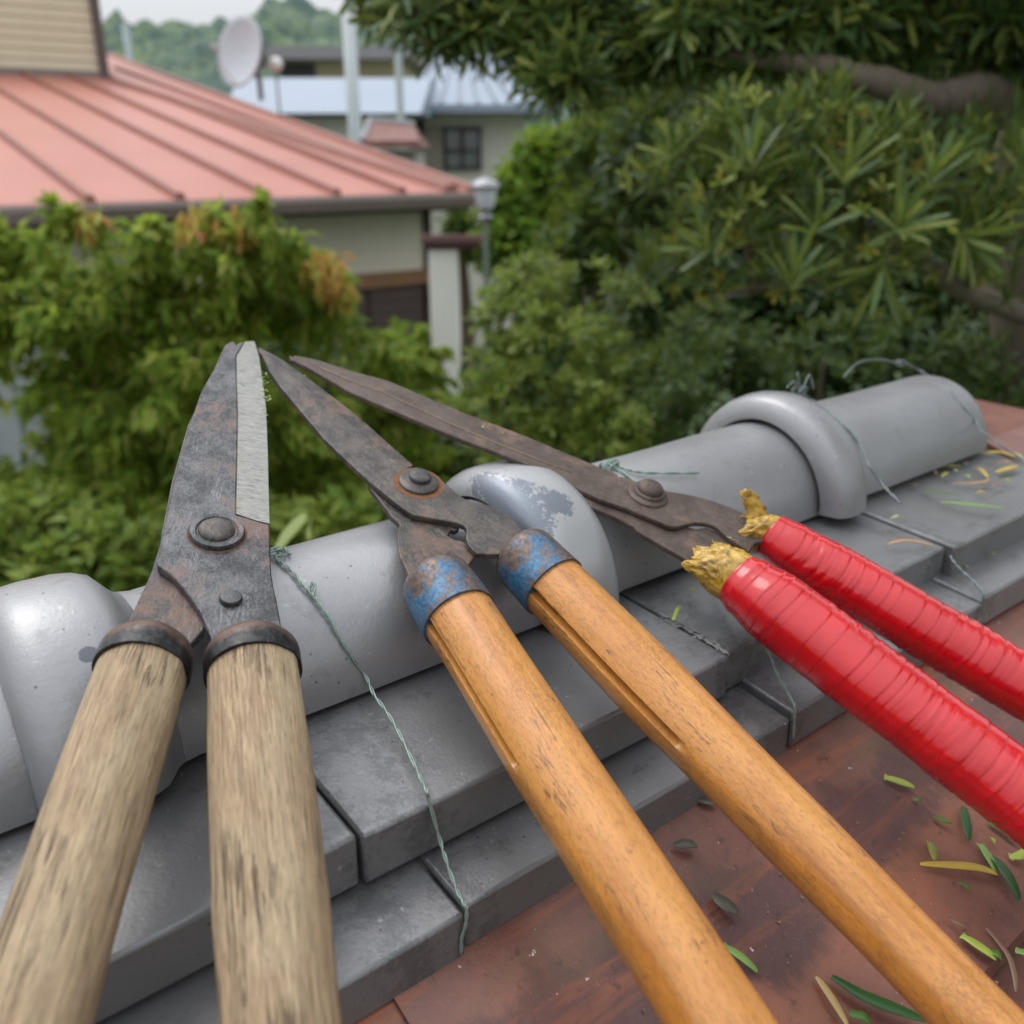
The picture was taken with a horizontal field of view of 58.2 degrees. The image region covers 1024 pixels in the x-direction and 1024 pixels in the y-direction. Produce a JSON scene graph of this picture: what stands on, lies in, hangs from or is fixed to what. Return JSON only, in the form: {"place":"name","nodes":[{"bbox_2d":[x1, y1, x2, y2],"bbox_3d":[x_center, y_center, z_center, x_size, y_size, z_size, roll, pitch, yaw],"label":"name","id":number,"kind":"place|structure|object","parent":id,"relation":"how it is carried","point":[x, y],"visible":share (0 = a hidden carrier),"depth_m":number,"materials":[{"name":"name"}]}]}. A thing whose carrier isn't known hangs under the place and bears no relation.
{"place":"outdoors","nodes":[
{"label":"outdoors","id":0,"kind":"place"},
{"bbox_2d":[99,0,368,25],"label":"sky","id":1,"kind":"structure","parent":0,"point":[195,12],"materials":[{"name":"white"}]},
{"bbox_2d":[274,514,310,547],"bbox_3d":[-0.300,0.032,1.309,0.052,0.041,0.114,0,21,0],"label":"strap leaf plant","id":2,"kind":"object","parent":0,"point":[291,529],"visible":0.87,"depth_m":1.30,"materials":[{"name":"green plant"}]},
{"bbox_2d":[231,78,434,149],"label":"house","id":3,"kind":"structure","parent":0,"point":[320,103],"depth_m":13.72,"materials":[{"name":"white paint"}]},
{"bbox_2d":[266,46,430,77],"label":"building","id":4,"kind":"structure","parent":0,"point":[316,61],"depth_m":21.62,"materials":[{"name":"beige paint"}]},
{"bbox_2d":[280,64,315,76],"bbox_3d":[-5.045,-10.402,21.665,0.811,0.280,0.060,0,21,0],"label":"window","id":5,"kind":"structure","parent":4,"relation":"in","point":[288,70],"depth_m":21.64,"materials":[{"name":"black glass"}]},
{"bbox_2d":[421,53,559,346],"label":"house","id":6,"kind":"structure","parent":0,"point":[469,136],"depth_m":15.25,"materials":[{"name":"beige"}]},
{"bbox_2d":[443,127,481,169],"bbox_3d":[-0.823,-6.037,15.291,0.628,0.660,0.100,0,21,0],"label":"window","id":7,"kind":"structure","parent":6,"relation":"in","point":[461,145],"depth_m":15.27,"materials":[{"name":"grey glass"}]},
{"bbox_2d":[102,0,898,183],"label":"hill","id":8,"kind":"structure","parent":0,"point":[180,49],"depth_m":114.89,"materials":[{"name":"green plant"}]},
{"bbox_2d":[460,190,995,464],"bbox_3d":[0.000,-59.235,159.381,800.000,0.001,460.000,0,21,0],"label":"ground","id":9,"kind":"structure","parent":0,"point":[716,403],"depth_m":13.77,"materials":[{"name":"green plant"}]},
{"bbox_2d":[0,287,117,533],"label":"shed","id":10,"kind":"structure","parent":9,"relation":"on","point":[11,432],"depth_m":4.98,"materials":[{"name":"grey"}]},
{"bbox_2d":[122,24,133,60],"bbox_3d":[-14.956,-15.226,36.994,0.295,7.817,0.295,0,21,0],"label":"utility pole","id":11,"kind":"object","parent":9,"relation":"on","point":[127,41],"visible":0.21,"depth_m":35.70,"materials":[{"name":"grey concrete"}]},
{"bbox_2d":[0,458,388,591],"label":"plants","id":12,"kind":"object","parent":9,"relation":"on","point":[74,540],"visible":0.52,"depth_m":2.59,"materials":[{"name":"green plant"}]},
{"bbox_2d":[0,183,474,546],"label":"garden tree","id":13,"kind":"object","parent":9,"relation":"on","point":[146,294],"visible":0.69,"depth_m":2.96,"materials":[{"name":"green plant"}]},
{"bbox_2d":[0,0,476,532],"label":"house","id":14,"kind":"structure","parent":9,"relation":"on","point":[88,122],"depth_m":7.46,"materials":[{"name":"brown paint"}]},
{"bbox_2d":[210,15,266,100],"bbox_3d":[-2.180,-3.640,7.368,0.390,0.620,0.377,-3,22,-8],"label":"satellite dish","id":15,"kind":"object","parent":14,"relation":"attached to","point":[240,48],"visible":1,"depth_m":7.41,"materials":[{"name":"white metal"}]},
{"bbox_2d":[269,56,282,116],"bbox_3d":[-1.920,-3.487,7.547,0.112,0.449,0.112,0,21,0],"label":"roof lamp","id":16,"kind":"object","parent":14,"relation":"on","point":[275,64],"visible":1,"depth_m":7.47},
{"bbox_2d":[0,292,672,589],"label":"garden shrubbery","id":17,"kind":"object","parent":9,"relation":"on","point":[467,459],"visible":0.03,"depth_m":3.93,"materials":[{"name":"green plant"}]},
{"bbox_2d":[341,0,361,143],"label":"utility pole","id":18,"kind":"object","parent":9,"relation":"on","point":[352,82],"visible":0.25,"depth_m":11.72,"materials":[{"name":"grey concrete"}]},
{"bbox_2d":[359,116,429,166],"bbox_3d":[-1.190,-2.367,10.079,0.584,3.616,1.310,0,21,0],"label":"house","id":19,"kind":"structure","parent":9,"relation":"on","point":[378,132],"depth_m":9.17,"materials":[{"name":"red metal"}]},
{"bbox_2d":[394,51,405,149],"bbox_3d":[-1.381,-3.525,11.939,0.102,4.408,0.102,0,21,0],"label":"utility pole","id":20,"kind":"object","parent":9,"relation":"on","point":[399,85],"visible":0.29,"depth_m":11.24,"materials":[{"name":"grey concrete"}]},
{"bbox_2d":[421,235,482,470],"bbox_3d":[-0.393,-0.523,6.544,0.400,2.777,0.280,0,21,0],"label":"gate post","id":21,"kind":"object","parent":9,"relation":"on","point":[444,286],"visible":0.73,"depth_m":6.09,"materials":[{"name":"white paint"}]},
{"bbox_2d":[433,206,482,412],"bbox_3d":[-0.412,-1.581,9.033,0.533,2.927,0.556,14,25,31],"label":"garden tree","id":22,"kind":"object","parent":9,"relation":"on","point":[458,222],"visible":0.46,"depth_m":8.77,"materials":[{"name":"green plant"}]},
{"bbox_2d":[471,177,499,368],"bbox_3d":[-0.163,-0.591,6.216,0.180,3.144,0.180,0,21,0],"label":"garden lamp","id":23,"kind":"object","parent":9,"relation":"on","point":[485,191],"visible":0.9,"depth_m":5.67,"materials":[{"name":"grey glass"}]},
{"bbox_2d":[466,113,621,380],"bbox_3d":[0.287,-1.687,8.296,1.411,3.662,1.412,0,21,0],"label":"garden tree","id":24,"kind":"object","parent":9,"relation":"on","point":[525,201],"visible":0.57,"depth_m":7.70,"materials":[{"name":"green plant"}]},
{"bbox_2d":[458,249,671,463],"bbox_3d":[0.158,0.683,3.138,0.624,3.034,0.822,0,21,0],"label":"clipped shrub","id":25,"kind":"object","parent":9,"relation":"on","point":[537,318],"visible":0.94,"depth_m":2.58,"materials":[{"name":"green leaves"}]},
{"bbox_2d":[516,84,666,462],"bbox_3d":[0.385,-0.256,4.722,0.827,3.620,0.961,0,21,0],"label":"garden tree","id":26,"kind":"object","parent":9,"relation":"on","point":[584,232],"visible":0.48,"depth_m":4.13,"materials":[{"name":"green plant"}]},
{"bbox_2d":[610,83,643,431],"bbox_3d":[1.113,-2.300,9.291,0.918,4.073,0.740,7,23,17],"label":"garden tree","id":27,"kind":"object","parent":9,"relation":"on","point":[624,237],"depth_m":9.42,"materials":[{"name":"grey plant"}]},
{"bbox_2d":[338,0,1023,402],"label":"podocarpus tree","id":28,"kind":"object","parent":9,"relation":"on","point":[572,52],"visible":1,"depth_m":1.70,"materials":[{"name":"green plant"}]},
{"bbox_2d":[355,399,1023,1023],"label":"metal roof","id":29,"kind":"structure","parent":9,"relation":"on","point":[553,959],"depth_m":0.39,"materials":[{"name":"paint"}]},
{"bbox_2d":[99,859,463,1023],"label":"flat ridge tile","id":30,"kind":"object","parent":29,"relation":"on","point":[397,931],"visible":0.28,"depth_m":0.33,"materials":[{"name":"grey ceramic"}]},
{"bbox_2d":[0,752,358,1023],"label":"flat ridge tile","id":31,"kind":"object","parent":30,"relation":"on","point":[164,937],"visible":0.2,"depth_m":0.31,"materials":[{"name":"grey ceramic"}]},
{"bbox_2d":[0,683,38,833],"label":"ridge cover tile","id":32,"kind":"object","parent":31,"relation":"on","point":[18,806],"visible":0.16,"depth_m":0.33,"materials":[{"name":"grey ceramic"}]},
{"bbox_2d":[0,497,541,812],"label":"ridge cover tile","id":33,"kind":"object","parent":31,"relation":"on","point":[55,629],"visible":0.54,"depth_m":0.39,"materials":[{"name":"grey ceramic"}]},
{"bbox_2d":[0,341,341,1023],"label":"hedge shears","id":34,"kind":"object","parent":33,"relation":"on","point":[272,930],"visible":1,"depth_m":0.28,"materials":[{"name":"beige wood"}]},
{"bbox_2d":[261,372,269,421],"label":"leaf crumbs","id":35,"kind":"object","parent":34,"relation":"on","point":[266,391],"visible":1,"depth_m":0.48,"materials":[{"name":"plant"}]},
{"bbox_2d":[270,546,468,954],"bbox_3d":[-0.058,0.088,0.385,0.020,0.108,0.160,-15,26,-33],"label":"tie wire","id":36,"kind":"object","parent":33,"relation":"attached to","point":[278,549],"visible":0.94,"depth_m":0.38,"materials":[{"name":"green metal"}]},
{"bbox_2d":[257,347,1023,1023],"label":"hedge shears","id":37,"kind":"object","parent":33,"relation":"on","point":[681,963],"visible":1,"depth_m":0.34,"materials":[{"name":"orange wood"}]},
{"bbox_2d":[97,683,747,1023],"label":"mortar bed","id":38,"kind":"object","parent":29,"relation":"on","point":[361,880],"depth_m":0.36,"materials":[{"name":"grey concrete"}]},
{"bbox_2d":[659,616,729,654],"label":"mortar crumbs","id":39,"kind":"object","parent":38,"relation":"on","point":[717,646],"visible":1,"depth_m":0.47,"materials":[{"name":"grey concrete"}]},
{"bbox_2d":[420,686,788,945],"bbox_3d":[-0.032,0.087,0.506,0.196,0.029,0.298,-16,27,-35],"label":"flat ridge tile","id":40,"kind":"object","parent":29,"relation":"on","point":[506,865],"visible":0.27,"depth_m":0.37,"materials":[{"name":"grey ceramic"}]},
{"bbox_2d":[306,595,727,881],"bbox_3d":[-0.049,0.067,0.483,0.204,0.028,0.245,-16,27,-35],"label":"flat ridge tile","id":41,"kind":"object","parent":40,"relation":"on","point":[377,804],"visible":0.31,"depth_m":0.38,"materials":[{"name":"grey ceramic"}]},
{"bbox_2d":[673,839,697,847],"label":"leaf clipping","id":42,"kind":"object","parent":29,"relation":"on","point":[684,843],"visible":1,"depth_m":0.40},
{"bbox_2d":[697,797,714,804],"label":"leaf clipping","id":43,"kind":"object","parent":29,"relation":"on","point":[705,800],"visible":0.75,"depth_m":0.42},
{"bbox_2d":[710,893,738,914],"bbox_3d":[0.087,0.161,0.377,0.011,0.004,0.010,0,21,0],"label":"leaf clipping","id":44,"kind":"object","parent":29,"relation":"on","point":[724,903],"visible":1,"depth_m":0.38},
{"bbox_2d":[724,942,757,972],"bbox_3d":[0.088,0.174,0.359,0.013,0.004,0.011,0,21,0],"label":"leaf clipping","id":45,"kind":"object","parent":29,"relation":"on","point":[742,957],"visible":0.85,"depth_m":0.36},
{"bbox_2d":[642,743,1017,1016],"bbox_3d":[0.153,0.153,0.410,0.238,0.045,0.128,-4,22,-10],"label":"roof grit","id":46,"kind":"object","parent":29,"relation":"on","point":[997,982],"visible":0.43,"depth_m":0.38,"materials":[{"name":"brown gravel"}]},
{"bbox_2d":[815,976,848,1023],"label":"leaf clipping","id":47,"kind":"object","parent":29,"relation":"on","point":[830,996],"visible":1,"depth_m":0.35,"materials":[{"name":"plant"}]},
{"bbox_2d":[849,1009,870,1023],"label":"leaf clipping","id":48,"kind":"object","parent":29,"relation":"on","point":[861,1016],"visible":1,"depth_m":0.35},
{"bbox_2d":[740,581,980,745],"bbox_3d":[0.119,0.040,0.615,0.186,0.030,0.300,-16,27,-35],"label":"flat ridge tile","id":49,"kind":"object","parent":29,"relation":"on","point":[816,708],"visible":0.12,"depth_m":0.47,"materials":[{"name":"grey ceramic"}]},
{"bbox_2d":[619,514,944,689],"bbox_3d":[0.116,0.020,0.608,0.210,0.028,0.240,-16,27,-35],"label":"flat ridge tile","id":50,"kind":"object","parent":49,"relation":"on","point":[709,616],"visible":0.27,"depth_m":0.52,"materials":[{"name":"grey ceramic"}]},
{"bbox_2d":[446,420,819,601],"bbox_3d":[0.084,-0.018,0.564,0.256,0.065,0.130,-16,27,-35],"label":"ridge cover tile","id":51,"kind":"object","parent":50,"relation":"on","point":[768,463],"visible":0.62,"depth_m":0.53,"materials":[{"name":"grey ceramic"}]},
{"bbox_2d":[289,356,1023,849],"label":"hedge shears","id":52,"kind":"object","parent":51,"relation":"on","point":[805,602],"visible":1,"depth_m":0.44,"materials":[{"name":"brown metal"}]},
{"bbox_2d":[599,458,796,738],"bbox_3d":[0.115,0.035,0.508,0.057,0.102,0.161,-14,25,-31],"label":"tie wire","id":53,"kind":"object","parent":51,"relation":"attached to","point":[616,466],"visible":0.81,"depth_m":0.53,"materials":[{"name":"metal"}]},
{"bbox_2d":[671,605,680,619],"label":"leaf clipping","id":54,"kind":"object","parent":50,"relation":"on","point":[677,610],"visible":1,"depth_m":0.47},
{"bbox_2d":[888,539,931,545],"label":"leaf clipping","id":55,"kind":"object","parent":50,"relation":"on","point":[900,540],"visible":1,"depth_m":0.57},
{"bbox_2d":[831,975,925,1022],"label":"leaf clipping","id":56,"kind":"object","parent":29,"relation":"on","point":[879,1002],"visible":0.96,"depth_m":0.35},
{"bbox_2d":[884,774,913,787],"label":"leaf clipping","id":57,"kind":"object","parent":29,"relation":"on","point":[900,781],"visible":1,"depth_m":0.45},
{"bbox_2d":[926,840,937,859],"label":"leaf clipping","id":58,"kind":"object","parent":29,"relation":"on","point":[932,848],"visible":1,"depth_m":0.42},
{"bbox_2d":[933,815,951,823],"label":"leaf clipping","id":59,"kind":"object","parent":29,"relation":"on","point":[944,820],"visible":1,"depth_m":0.43},
{"bbox_2d":[948,919,965,928],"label":"leaf clipping","id":60,"kind":"object","parent":29,"relation":"on","point":[958,923],"visible":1,"depth_m":0.39},
{"bbox_2d":[920,861,997,875],"bbox_3d":[0.201,0.160,0.414,0.036,0.006,0.004,0,21,0],"label":"leaf clipping","id":61,"kind":"object","parent":29,"relation":"on","point":[961,865],"visible":1,"depth_m":0.41},
{"bbox_2d":[957,881,970,890],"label":"leaf clipping","id":62,"kind":"object","parent":29,"relation":"on","point":[967,886],"visible":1,"depth_m":0.41},
{"bbox_2d":[961,806,971,840],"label":"leaf clipping","id":63,"kind":"object","parent":29,"relation":"on","point":[966,821],"visible":1,"depth_m":0.44},
{"bbox_2d":[959,933,996,960],"bbox_3d":[0.193,0.180,0.382,0.012,0.004,0.012,0,21,0],"label":"leaf clipping","id":64,"kind":"object","parent":29,"relation":"on","point":[981,947],"visible":1,"depth_m":0.38},
{"bbox_2d":[933,539,1023,624],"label":"flat ridge tile","id":65,"kind":"object","parent":29,"relation":"on","point":[998,578],"visible":0.2,"depth_m":0.58,"materials":[{"name":"grey ceramic"}]},
{"bbox_2d":[861,451,1023,576],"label":"flat ridge tile","id":66,"kind":"object","parent":65,"relation":"on","point":[968,535],"visible":0.4,"depth_m":0.63,"materials":[{"name":"grey ceramic"}]},
{"bbox_2d":[700,375,987,518],"bbox_3d":[0.257,-0.070,0.688,0.228,0.068,0.134,-16,27,-35],"label":"ridge cover tile","id":67,"kind":"object","parent":66,"relation":"on","point":[904,429],"visible":0.88,"depth_m":0.65,"materials":[{"name":"grey ceramic"}]},
{"bbox_2d":[786,372,984,621],"bbox_3d":[0.240,-0.018,0.614,0.032,0.116,0.189,-7,23,-17],"label":"tie wire","id":68,"kind":"object","parent":67,"relation":"attached to","point":[801,392],"visible":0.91,"depth_m":0.61,"materials":[{"name":"grey metal"}]},
{"bbox_2d":[843,358,1023,461],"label":"tie wire","id":69,"kind":"object","parent":67,"relation":"attached to","point":[899,364],"visible":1,"depth_m":0.71,"materials":[{"name":"grey metal"}]},
{"bbox_2d":[923,489,959,495],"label":"leaf clipping","id":70,"kind":"object","parent":66,"relation":"on","point":[940,492],"visible":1,"depth_m":0.64},
{"bbox_2d":[952,479,989,483],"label":"leaf clipping","id":71,"kind":"object","parent":66,"relation":"on","point":[987,480],"visible":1,"depth_m":0.66},
{"bbox_2d":[941,501,1003,508],"bbox_3d":[0.312,-0.004,0.622,0.040,0.003,0.007,7,22,17],"label":"leaf clipping","id":72,"kind":"object","parent":66,"relation":"on","point":[962,503],"visible":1,"depth_m":0.62},
{"bbox_2d":[973,467,987,477],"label":"leaf clipping","id":73,"kind":"object","parent":66,"relation":"on","point":[983,471],"visible":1,"depth_m":0.68},
{"bbox_2d":[982,451,1014,456],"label":"leaf clipping","id":74,"kind":"object","parent":66,"relation":"on","point":[1003,452],"visible":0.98,"depth_m":0.73},
{"bbox_2d":[996,465,1018,472],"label":"leaf clipping","id":75,"kind":"object","parent":66,"relation":"on","point":[1006,468],"visible":1,"depth_m":0.69},
{"bbox_2d":[976,843,997,871],"bbox_3d":[0.218,0.158,0.422,0.005,0.004,0.015,0,21,0],"label":"leaf clipping","id":76,"kind":"object","parent":29,"relation":"on","point":[987,854],"visible":1,"depth_m":0.42},
{"bbox_2d":[989,948,1001,959],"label":"leaf clipping","id":77,"kind":"object","parent":29,"relation":"on","point":[997,953],"visible":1,"depth_m":0.38},
{"bbox_2d":[985,928,1017,991],"bbox_3d":[0.204,0.184,0.380,0.005,0.006,0.027,0,21,0],"label":"leaf clipping","id":78,"kind":"object","parent":29,"relation":"on","point":[1010,961],"visible":1,"depth_m":0.38},
{"bbox_2d":[991,856,1020,900],"bbox_3d":[0.222,0.164,0.414,0.006,0.006,0.023,0,21,0],"label":"leaf clipping","id":79,"kind":"object","parent":29,"relation":"on","point":[1007,874],"visible":1,"depth_m":0.41},
{"bbox_2d":[1008,849,1023,860],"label":"leaf clipping","id":80,"kind":"object","parent":29,"relation":"on","point":[1018,855],"visible":0.97,"depth_m":0.43},
{"bbox_2d":[1015,947,1023,954],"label":"leaf clipping","id":81,"kind":"object","parent":29,"relation":"on","point":[1019,951],"visible":1,"depth_m":0.38},
{"bbox_2d":[586,46,1017,443],"bbox_3d":[1.304,-0.096,3.832,2.016,3.975,1.522,7,23,17],"label":"garden tree","id":82,"kind":"object","parent":9,"relation":"on","point":[649,320],"visible":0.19,"depth_m":3.19,"materials":[{"name":"green plant"}]},
{"bbox_2d":[616,294,1023,450],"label":"clipped shrub","id":83,"kind":"object","parent":9,"relation":"on","point":[707,346],"visible":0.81,"depth_m":2.44,"materials":[{"name":"leaf"},{"name":"grey brown bark"}]}
]}

